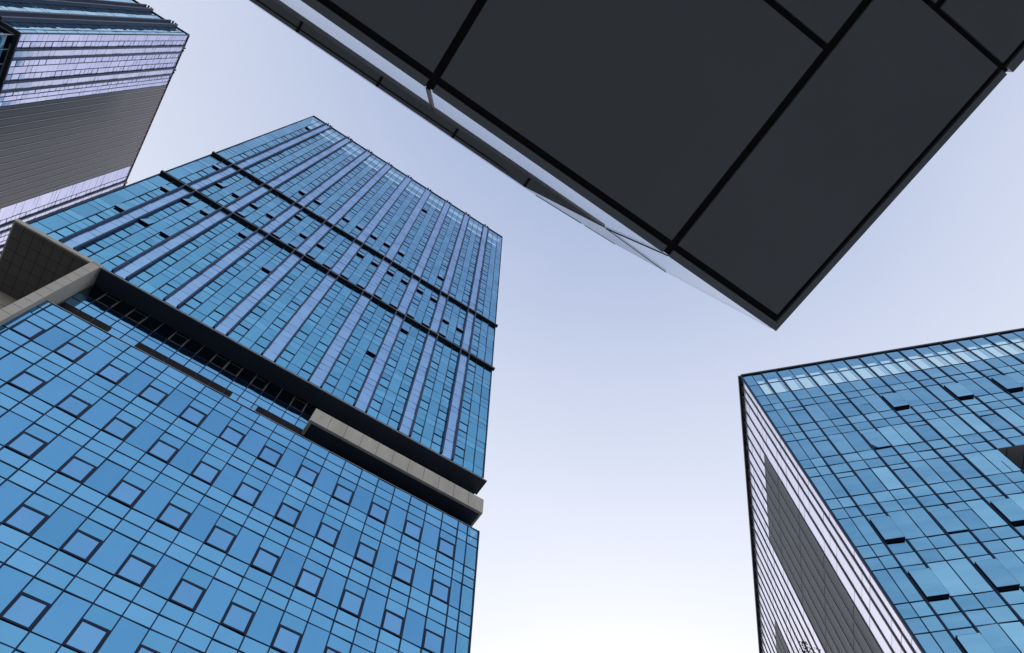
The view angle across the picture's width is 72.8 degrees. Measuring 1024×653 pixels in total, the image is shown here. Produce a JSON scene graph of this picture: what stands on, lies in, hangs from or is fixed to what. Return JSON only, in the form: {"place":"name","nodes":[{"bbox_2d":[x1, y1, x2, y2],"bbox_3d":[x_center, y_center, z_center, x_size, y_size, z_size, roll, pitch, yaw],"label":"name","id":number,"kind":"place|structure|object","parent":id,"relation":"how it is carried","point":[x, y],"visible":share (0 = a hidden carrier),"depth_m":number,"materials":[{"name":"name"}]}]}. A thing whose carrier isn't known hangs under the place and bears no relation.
{"place":"outdoors","nodes":[
{"label":"outdoors","id":0,"kind":"place"},
{"bbox_2d":[0,115,502,652],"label":"glass tower","id":1,"kind":"structure","parent":0,"point":[244,393],"depth_m":51.77,"materials":[{"name":"blue glass"}]},
{"bbox_2d":[0,591,50,629],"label":"window","id":2,"kind":"structure","parent":1,"relation":"in","point":[26,609],"depth_m":31.17,"materials":[{"name":"blue glass"}]},
{"bbox_2d":[3,503,48,535],"bbox_3d":[-24.224,9.639,34.646,1.364,1.536,0.081,31,-71,-12],"label":"window","id":3,"kind":"structure","parent":1,"relation":"in","point":[26,519],"depth_m":34.62,"materials":[{"name":"blue glass"}]},
{"bbox_2d":[5,431,47,457],"bbox_3d":[-26.616,6.484,38.089,1.364,1.536,0.080,32,-71,-12],"label":"window","id":4,"kind":"structure","parent":1,"relation":"in","point":[26,444],"depth_m":38.07,"materials":[{"name":"blue glass"}]},
{"bbox_2d":[10,319,44,338],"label":"window","id":5,"kind":"structure","parent":1,"relation":"in","point":[26,328],"depth_m":44.95,"materials":[{"name":"blue glass"}]},
{"bbox_2d":[8,371,46,393],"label":"window","id":6,"kind":"structure","parent":1,"relation":"in","point":[26,381],"depth_m":41.50,"materials":[{"name":"blue glass"}]},
{"bbox_2d":[55,226,74,236],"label":"window","id":7,"kind":"structure","parent":1,"relation":"in","point":[65,231],"depth_m":55.84,"materials":[{"name":"blue glass"}]},
{"bbox_2d":[54,342,86,361],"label":"window","id":8,"kind":"structure","parent":1,"relation":"in","point":[70,351],"depth_m":45.54,"materials":[{"name":"blue glass"}]},
{"bbox_2d":[55,394,91,416],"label":"window","id":9,"kind":"structure","parent":1,"relation":"in","point":[73,405],"depth_m":42.09,"materials":[{"name":"blue glass"}]},
{"bbox_2d":[57,456,96,482],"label":"window","id":10,"kind":"structure","parent":1,"relation":"in","point":[78,469],"depth_m":38.65,"materials":[{"name":"blue glass"}]},
{"bbox_2d":[60,529,102,561],"bbox_3d":[-21.828,11.112,35.236,1.364,1.536,0.080,32,-71,-12],"label":"window","id":11,"kind":"structure","parent":1,"relation":"in","point":[81,545],"depth_m":35.21,"materials":[{"name":"blue glass"}]},
{"bbox_2d":[63,618,110,652],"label":"window","id":12,"kind":"structure","parent":1,"relation":"in","point":[88,636],"depth_m":31.78,"materials":[{"name":"blue glass"}]},
{"bbox_2d":[83,242,103,252],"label":"window","id":13,"kind":"structure","parent":1,"relation":"in","point":[93,247],"depth_m":56.36,"materials":[{"name":"blue glass"}]},
{"bbox_2d":[87,214,104,222],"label":"window","id":14,"kind":"structure","parent":1,"relation":"in","point":[95,218],"depth_m":59.90,"materials":[{"name":"blue glass"}]},
{"bbox_2d":[96,294,118,307],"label":"clerestory window","id":15,"kind":"structure","parent":1,"relation":"in","point":[106,300],"depth_m":53.84,"materials":[{"name":"black glass"}]},
{"bbox_2d":[97,363,128,383],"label":"window","id":16,"kind":"structure","parent":1,"relation":"in","point":[114,374],"depth_m":46.14,"materials":[{"name":"blue glass"}]},
{"bbox_2d":[108,255,126,265],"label":"window","id":17,"kind":"structure","parent":1,"relation":"in","point":[116,260],"depth_m":56.77,"materials":[{"name":"blue glass"}]},
{"bbox_2d":[102,417,135,439],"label":"window","id":18,"kind":"structure","parent":1,"relation":"in","point":[116,427],"depth_m":42.69,"materials":[{"name":"blue glass"}]},
{"bbox_2d":[112,228,131,238],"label":"window","id":19,"kind":"structure","parent":1,"relation":"in","point":[122,233],"depth_m":60.39,"materials":[{"name":"blue glass"}]},
{"bbox_2d":[115,203,130,211],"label":"open window","id":20,"kind":"structure","parent":1,"relation":"in","point":[122,206],"depth_m":63.67,"materials":[{"name":"blue glass"}]},
{"bbox_2d":[108,480,144,506],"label":"window","id":21,"kind":"structure","parent":1,"relation":"in","point":[125,492],"depth_m":39.24,"materials":[{"name":"blue glass"}]},
{"bbox_2d":[116,554,155,586],"bbox_3d":[-19.422,12.587,35.826,1.364,1.536,0.080,32,-71,-12],"label":"window","id":22,"kind":"structure","parent":1,"relation":"in","point":[135,570],"depth_m":35.80,"materials":[{"name":"blue glass"}]},
{"bbox_2d":[125,310,146,323],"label":"clerestory window","id":23,"kind":"structure","parent":1,"relation":"in","point":[134,315],"depth_m":54.29,"materials":[{"name":"black glass"}]},
{"bbox_2d":[135,241,151,250],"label":"window","id":24,"kind":"structure","parent":1,"relation":"in","point":[143,245],"depth_m":60.80,"materials":[{"name":"blue glass"}]},
{"bbox_2d":[135,270,153,281],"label":"window","id":25,"kind":"structure","parent":1,"relation":"in","point":[143,275],"depth_m":57.26,"materials":[{"name":"blue glass"}]},
{"bbox_2d":[139,217,154,225],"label":"open window","id":26,"kind":"structure","parent":1,"relation":"in","point":[147,221],"depth_m":64.19,"materials":[{"name":"blue glass"}]},
{"bbox_2d":[136,644,160,652],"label":"window","id":27,"kind":"structure","parent":1,"relation":"in","point":[142,649],"depth_m":32.87,"materials":[{"name":"blue glass"}]},
{"bbox_2d":[138,385,168,404],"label":"window","id":28,"kind":"structure","parent":1,"relation":"in","point":[151,393],"depth_m":46.72,"materials":[{"name":"blue glass"}]},
{"bbox_2d":[147,439,178,462],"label":"window","id":29,"kind":"structure","parent":1,"relation":"in","point":[162,450],"depth_m":43.28,"materials":[{"name":"blue glass"}]},
{"bbox_2d":[158,283,175,293],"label":"window","id":30,"kind":"structure","parent":1,"relation":"in","point":[166,288],"depth_m":57.65,"materials":[{"name":"blue glass"}]},
{"bbox_2d":[160,229,174,236],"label":"open window","id":31,"kind":"structure","parent":1,"relation":"in","point":[166,232],"depth_m":64.57,"materials":[{"name":"blue glass"}]},
{"bbox_2d":[160,255,177,265],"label":"window","id":32,"kind":"structure","parent":1,"relation":"in","point":[169,260],"depth_m":61.29,"materials":[{"name":"blue glass"}]},
{"bbox_2d":[157,503,190,530],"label":"window","id":33,"kind":"structure","parent":1,"relation":"in","point":[174,516],"depth_m":39.84,"materials":[{"name":"blue glass"}]},
{"bbox_2d":[168,333,187,345],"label":"clerestory window","id":34,"kind":"structure","parent":1,"relation":"in","point":[176,338],"depth_m":55.02,"materials":[{"name":"black glass"}]},
{"bbox_2d":[169,578,205,610],"bbox_3d":[-17.010,14.066,36.417,1.364,1.536,0.080,32,-71,-12],"label":"window","id":35,"kind":"structure","parent":1,"relation":"in","point":[187,594],"depth_m":36.40,"materials":[{"name":"blue glass"}]},
{"bbox_2d":[182,267,197,276],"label":"window","id":36,"kind":"structure","parent":1,"relation":"in","point":[189,271],"depth_m":61.70,"materials":[{"name":"blue glass"}]},
{"bbox_2d":[179,405,206,425],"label":"window","id":37,"kind":"structure","parent":1,"relation":"in","point":[190,414],"depth_m":47.32,"materials":[{"name":"blue glass"}]},
{"bbox_2d":[185,297,201,308],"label":"window","id":38,"kind":"structure","parent":1,"relation":"in","point":[192,302],"depth_m":58.13,"materials":[{"name":"blue glass"}]},
{"bbox_2d":[191,460,220,484],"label":"window","id":39,"kind":"structure","parent":1,"relation":"in","point":[204,471],"depth_m":43.87,"materials":[{"name":"blue glass"}]},
{"bbox_2d":[206,280,222,291],"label":"window","id":40,"kind":"structure","parent":1,"relation":"in","point":[215,286],"depth_m":62.18,"materials":[{"name":"blue glass"}]},
{"bbox_2d":[208,310,223,321],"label":"window","id":41,"kind":"structure","parent":1,"relation":"in","point":[215,315],"depth_m":58.54,"materials":[{"name":"blue glass"}]},
{"bbox_2d":[210,355,228,368],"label":"clerestory window","id":42,"kind":"structure","parent":1,"relation":"in","point":[218,361],"depth_m":55.74,"materials":[{"name":"black glass"}]},
{"bbox_2d":[205,525,236,552],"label":"window","id":43,"kind":"structure","parent":1,"relation":"in","point":[219,538],"depth_m":40.42,"materials":[{"name":"blue glass"}]},
{"bbox_2d":[219,426,244,446],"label":"window","id":44,"kind":"structure","parent":1,"relation":"in","point":[231,435],"depth_m":47.91,"materials":[{"name":"blue glass"}]},
{"bbox_2d":[223,362,241,375],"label":"clerestory window","id":45,"kind":"structure","parent":1,"relation":"in","point":[231,368],"depth_m":55.99,"materials":[{"name":"black glass"}]},
{"bbox_2d":[228,292,242,302],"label":"window","id":46,"kind":"structure","parent":1,"relation":"in","point":[234,297],"depth_m":62.58,"materials":[{"name":"blue glass"}]},
{"bbox_2d":[221,601,254,634],"bbox_3d":[-14.604,15.540,37.007,1.364,1.536,0.080,32,-71,-12],"label":"window","id":47,"kind":"structure","parent":1,"relation":"in","point":[237,617],"depth_m":36.98,"materials":[{"name":"blue glass"}]},
{"bbox_2d":[233,323,249,335],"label":"window","id":48,"kind":"structure","parent":1,"relation":"in","point":[240,329],"depth_m":59.05,"materials":[{"name":"blue glass"}]},
{"bbox_2d":[234,482,261,505],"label":"window","id":49,"kind":"structure","parent":1,"relation":"in","point":[247,493],"depth_m":44.47,"materials":[{"name":"blue glass"}]},
{"bbox_2d":[251,306,265,316],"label":"window","id":50,"kind":"structure","parent":1,"relation":"in","point":[259,311],"depth_m":63.05,"materials":[{"name":"blue glass"}]},
{"bbox_2d":[251,377,267,390],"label":"clerestory window","id":51,"kind":"structure","parent":1,"relation":"in","point":[257,382],"depth_m":56.45,"materials":[{"name":"black glass"}]},
{"bbox_2d":[255,336,270,347],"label":"window","id":52,"kind":"structure","parent":1,"relation":"in","point":[262,341],"depth_m":59.44,"materials":[{"name":"blue glass"}]},
{"bbox_2d":[251,547,279,574],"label":"window","id":53,"kind":"structure","parent":1,"relation":"in","point":[264,560],"depth_m":41.03,"materials":[{"name":"blue glass"}]},
{"bbox_2d":[258,445,281,466],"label":"window","id":54,"kind":"structure","parent":1,"relation":"in","point":[269,455],"depth_m":48.50,"materials":[{"name":"blue glass"}]},
{"bbox_2d":[272,317,285,327],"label":"window","id":55,"kind":"structure","parent":1,"relation":"in","point":[278,322],"depth_m":63.49,"materials":[{"name":"blue glass"}]},
{"bbox_2d":[271,624,302,652],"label":"window","id":56,"kind":"structure","parent":1,"relation":"in","point":[286,640],"depth_m":37.61,"materials":[{"name":"blue glass"}]},
{"bbox_2d":[280,349,294,361],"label":"window","id":57,"kind":"structure","parent":1,"relation":"in","point":[287,355],"depth_m":59.93,"materials":[{"name":"blue glass"}]},
{"bbox_2d":[275,502,300,525],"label":"window","id":58,"kind":"structure","parent":1,"relation":"in","point":[286,513],"depth_m":45.06,"materials":[{"name":"blue glass"}]},
{"bbox_2d":[290,398,305,411],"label":"clerestory window","id":59,"kind":"structure","parent":1,"relation":"in","point":[297,404],"depth_m":57.18,"materials":[{"name":"black glass"}]},
{"bbox_2d":[295,330,308,340],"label":"window","id":60,"kind":"structure","parent":1,"relation":"in","point":[300,334],"depth_m":63.95,"materials":[{"name":"blue glass"}]},
{"bbox_2d":[296,465,318,485],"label":"window","id":61,"kind":"structure","parent":1,"relation":"in","point":[305,474],"depth_m":49.10,"materials":[{"name":"blue glass"}]},
{"bbox_2d":[302,361,315,373],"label":"window","id":62,"kind":"structure","parent":1,"relation":"in","point":[308,367],"depth_m":60.32,"materials":[{"name":"blue glass"}]},
{"bbox_2d":[296,568,322,596],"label":"window","id":63,"kind":"structure","parent":1,"relation":"in","point":[309,582],"depth_m":41.61,"materials":[{"name":"blue glass"}]},
{"bbox_2d":[138,129,491,432],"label":"distant windows","id":64,"kind":"structure","parent":1,"relation":"in","point":[190,246],"depth_m":84.09,"materials":[{"name":"blue glass"}]},
{"bbox_2d":[315,341,328,352],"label":"window","id":65,"kind":"structure","parent":1,"relation":"in","point":[320,346],"depth_m":64.38,"materials":[{"name":"blue glass"}]},
{"bbox_2d":[315,522,339,546],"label":"window","id":66,"kind":"structure","parent":1,"relation":"in","point":[326,533],"depth_m":45.63,"materials":[{"name":"blue glass"}]},
{"bbox_2d":[325,374,338,386],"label":"window","id":67,"kind":"structure","parent":1,"relation":"in","point":[331,380],"depth_m":60.80,"materials":[{"name":"blue glass"}]},
{"bbox_2d":[333,483,353,504],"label":"window","id":68,"kind":"structure","parent":1,"relation":"in","point":[341,493],"depth_m":49.68,"materials":[{"name":"blue glass"}]},
{"bbox_2d":[338,353,349,364],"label":"window","id":69,"kind":"structure","parent":1,"relation":"in","point":[342,358],"depth_m":64.88,"materials":[{"name":"blue glass"}]},
{"bbox_2d":[339,589,363,616],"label":"window","id":70,"kind":"structure","parent":1,"relation":"in","point":[352,603],"depth_m":42.20,"materials":[{"name":"blue glass"}]},
{"bbox_2d":[346,386,359,398],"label":"window","id":71,"kind":"structure","parent":1,"relation":"in","point":[353,392],"depth_m":61.23,"materials":[{"name":"blue glass"}]},
{"bbox_2d":[357,364,368,375],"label":"window","id":72,"kind":"structure","parent":1,"relation":"in","point":[362,369],"depth_m":65.27,"materials":[{"name":"blue glass"}]},
{"bbox_2d":[355,541,377,565],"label":"window","id":73,"kind":"structure","parent":1,"relation":"in","point":[365,553],"depth_m":46.23,"materials":[{"name":"blue glass"}]},
{"bbox_2d":[370,399,381,411],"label":"window","id":74,"kind":"structure","parent":1,"relation":"in","point":[375,404],"depth_m":61.71,"materials":[{"name":"blue glass"}]},
{"bbox_2d":[368,501,388,523],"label":"window","id":75,"kind":"structure","parent":1,"relation":"in","point":[378,512],"depth_m":50.28,"materials":[{"name":"blue glass"}]},
{"bbox_2d":[379,377,389,387],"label":"window","id":76,"kind":"structure","parent":1,"relation":"in","point":[384,382],"depth_m":65.74,"materials":[{"name":"blue glass"}]},
{"bbox_2d":[382,609,404,637],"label":"window","id":77,"kind":"structure","parent":1,"relation":"in","point":[393,623],"depth_m":42.80,"materials":[{"name":"blue glass"}]},
{"bbox_2d":[390,410,401,422],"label":"window","id":78,"kind":"structure","parent":1,"relation":"in","point":[396,416],"depth_m":62.11,"materials":[{"name":"blue glass"}]},
{"bbox_2d":[398,387,408,398],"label":"window","id":79,"kind":"structure","parent":1,"relation":"in","point":[402,392],"depth_m":66.17,"materials":[{"name":"blue glass"}]},
{"bbox_2d":[393,560,413,584],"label":"window","id":80,"kind":"structure","parent":1,"relation":"in","point":[403,572],"depth_m":46.84,"materials":[{"name":"blue glass"}]},
{"bbox_2d":[404,520,421,541],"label":"window","id":81,"kind":"structure","parent":1,"relation":"in","point":[411,529],"depth_m":50.86,"materials":[{"name":"blue glass"}]},
{"bbox_2d":[413,422,423,434],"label":"window","id":82,"kind":"structure","parent":1,"relation":"in","point":[418,428],"depth_m":62.59,"materials":[{"name":"blue glass"}]},
{"bbox_2d":[419,399,429,410],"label":"window","id":83,"kind":"structure","parent":1,"relation":"in","point":[424,405],"depth_m":66.64,"materials":[{"name":"blue glass"}]},
{"bbox_2d":[423,629,443,652],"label":"window","id":84,"kind":"structure","parent":1,"relation":"in","point":[433,642],"depth_m":43.43,"materials":[{"name":"blue glass"}]},
{"bbox_2d":[432,433,442,445],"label":"window","id":85,"kind":"structure","parent":1,"relation":"in","point":[437,439],"depth_m":63.01,"materials":[{"name":"blue glass"}]},
{"bbox_2d":[431,579,449,603],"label":"window","id":86,"kind":"structure","parent":1,"relation":"in","point":[440,591],"depth_m":47.43,"materials":[{"name":"blue glass"}]},
{"bbox_2d":[438,537,454,558],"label":"window","id":87,"kind":"structure","parent":1,"relation":"in","point":[445,547],"depth_m":51.46,"materials":[{"name":"blue glass"}]},
{"bbox_2d":[455,445,464,458],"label":"window","id":88,"kind":"structure","parent":1,"relation":"in","point":[459,451],"depth_m":63.52,"materials":[{"name":"blue glass"}]},
{"bbox_2d":[126,0,1023,652],"label":"sky","id":89,"kind":"structure","parent":0,"point":[614,518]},
{"bbox_2d":[250,0,1023,330],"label":"overhanging building","id":90,"kind":"structure","parent":0,"point":[764,160],"depth_m":5.72,"materials":[{"name":"black metal"}]},
{"bbox_2d":[798,641,820,652],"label":"young tree","id":91,"kind":"object","parent":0,"point":[805,646],"visible":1,"depth_m":13.54,"materials":[{"name":"green plant"}]},
{"label":"ground","id":92,"kind":"structure","parent":0,"visible":0},
{"bbox_2d":[0,0,189,254],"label":"twin tower","id":93,"kind":"structure","parent":92,"relation":"on","point":[84,84],"depth_m":103.95,"materials":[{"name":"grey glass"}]},
{"bbox_2d":[0,1,179,29],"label":"distant windows","id":94,"kind":"structure","parent":93,"relation":"in","point":[2,3],"depth_m":98.88,"materials":[{"name":"blue glass"}]},
{"bbox_2d":[0,41,185,236],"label":"distant windows","id":95,"kind":"structure","parent":93,"relation":"in","point":[99,59],"depth_m":109.22,"materials":[{"name":"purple glass"}]},
{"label":"plaza","id":96,"kind":"structure","parent":0,"visible":0},
{"bbox_2d":[738,328,1023,652],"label":"office block","id":97,"kind":"structure","parent":96,"relation":"on","point":[886,513],"depth_m":45.68,"materials":[{"name":"glass"},{"name":"white lilac metal"},{"name":"black metal"}]},
{"bbox_2d":[791,410,813,423],"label":"window","id":98,"kind":"structure","parent":97,"relation":"in","point":[801,416],"depth_m":51.99,"materials":[{"name":"blue glass"}]},
{"bbox_2d":[813,440,838,456],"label":"window","id":99,"kind":"structure","parent":97,"relation":"in","point":[825,447],"depth_m":48.00,"materials":[{"name":"blue glass"}]},
{"bbox_2d":[836,402,860,416],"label":"window","id":100,"kind":"structure","parent":97,"relation":"in","point":[848,409],"depth_m":51.74,"materials":[{"name":"blue glass"}]},
{"bbox_2d":[839,476,868,494],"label":"window","id":101,"kind":"structure","parent":97,"relation":"in","point":[854,486],"depth_m":43.99,"materials":[{"name":"blue glass"}]},
{"bbox_2d":[862,431,890,448],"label":"open window","id":102,"kind":"structure","parent":97,"relation":"in","point":[875,438],"depth_m":47.62,"materials":[{"name":"blue glass"}]},
{"bbox_2d":[870,516,904,541],"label":"open window","id":103,"kind":"structure","parent":97,"relation":"in","point":[885,526],"depth_m":39.81,"materials":[{"name":"blue glass"}]},
{"bbox_2d":[882,393,909,408],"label":"open window","id":104,"kind":"structure","parent":97,"relation":"in","point":[895,400],"depth_m":51.23,"materials":[{"name":"blue glass"}]},
{"bbox_2d":[893,468,924,486],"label":"window","id":105,"kind":"structure","parent":97,"relation":"in","point":[908,476],"depth_m":43.71,"materials":[{"name":"blue glass"}]},
{"bbox_2d":[913,424,941,440],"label":"window","id":106,"kind":"structure","parent":97,"relation":"in","point":[927,432],"depth_m":47.46,"materials":[{"name":"blue glass"}]},
{"bbox_2d":[908,568,949,598],"bbox_3d":[21.561,13.467,36.019,1.115,1.857,0.577,-10,-68,5],"label":"open window","id":107,"kind":"structure","parent":97,"relation":"in","point":[925,579],"depth_m":35.81,"materials":[{"name":"blue glass"}]},
{"bbox_2d":[929,509,967,532],"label":"open window","id":108,"kind":"structure","parent":97,"relation":"in","point":[946,518],"depth_m":39.61,"materials":[{"name":"blue glass"}]},
{"bbox_2d":[944,383,973,398],"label":"open window","id":109,"kind":"structure","parent":97,"relation":"in","point":[957,389],"depth_m":50.88,"materials":[{"name":"blue glass"}]},
{"bbox_2d":[949,459,982,477],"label":"window","id":110,"kind":"structure","parent":97,"relation":"in","point":[963,467],"depth_m":43.44,"materials":[{"name":"blue glass"}]},
{"bbox_2d":[955,632,994,652],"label":"open window","id":111,"kind":"structure","parent":97,"relation":"in","point":[974,642],"depth_m":32.26,"materials":[{"name":"blue glass"}]},
{"bbox_2d":[980,414,1012,429],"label":"window","id":112,"kind":"structure","parent":97,"relation":"in","point":[994,420],"depth_m":47.06,"materials":[{"name":"blue glass"}]},
{"bbox_2d":[974,558,1019,589],"bbox_3d":[24.919,12.878,35.745,1.115,1.857,0.579,-10,-68,5],"label":"open window","id":113,"kind":"structure","parent":97,"relation":"in","point":[993,570],"depth_m":35.54,"materials":[{"name":"blue glass"}]},
{"bbox_2d":[990,498,1023,523],"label":"open window","id":114,"kind":"structure","parent":97,"relation":"in","point":[1008,508],"depth_m":39.36,"materials":[{"name":"blue glass"}]},
{"bbox_2d":[991,375,1023,390],"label":"open window","id":115,"kind":"structure","parent":97,"relation":"in","point":[1004,381],"depth_m":50.62,"materials":[{"name":"blue glass"}]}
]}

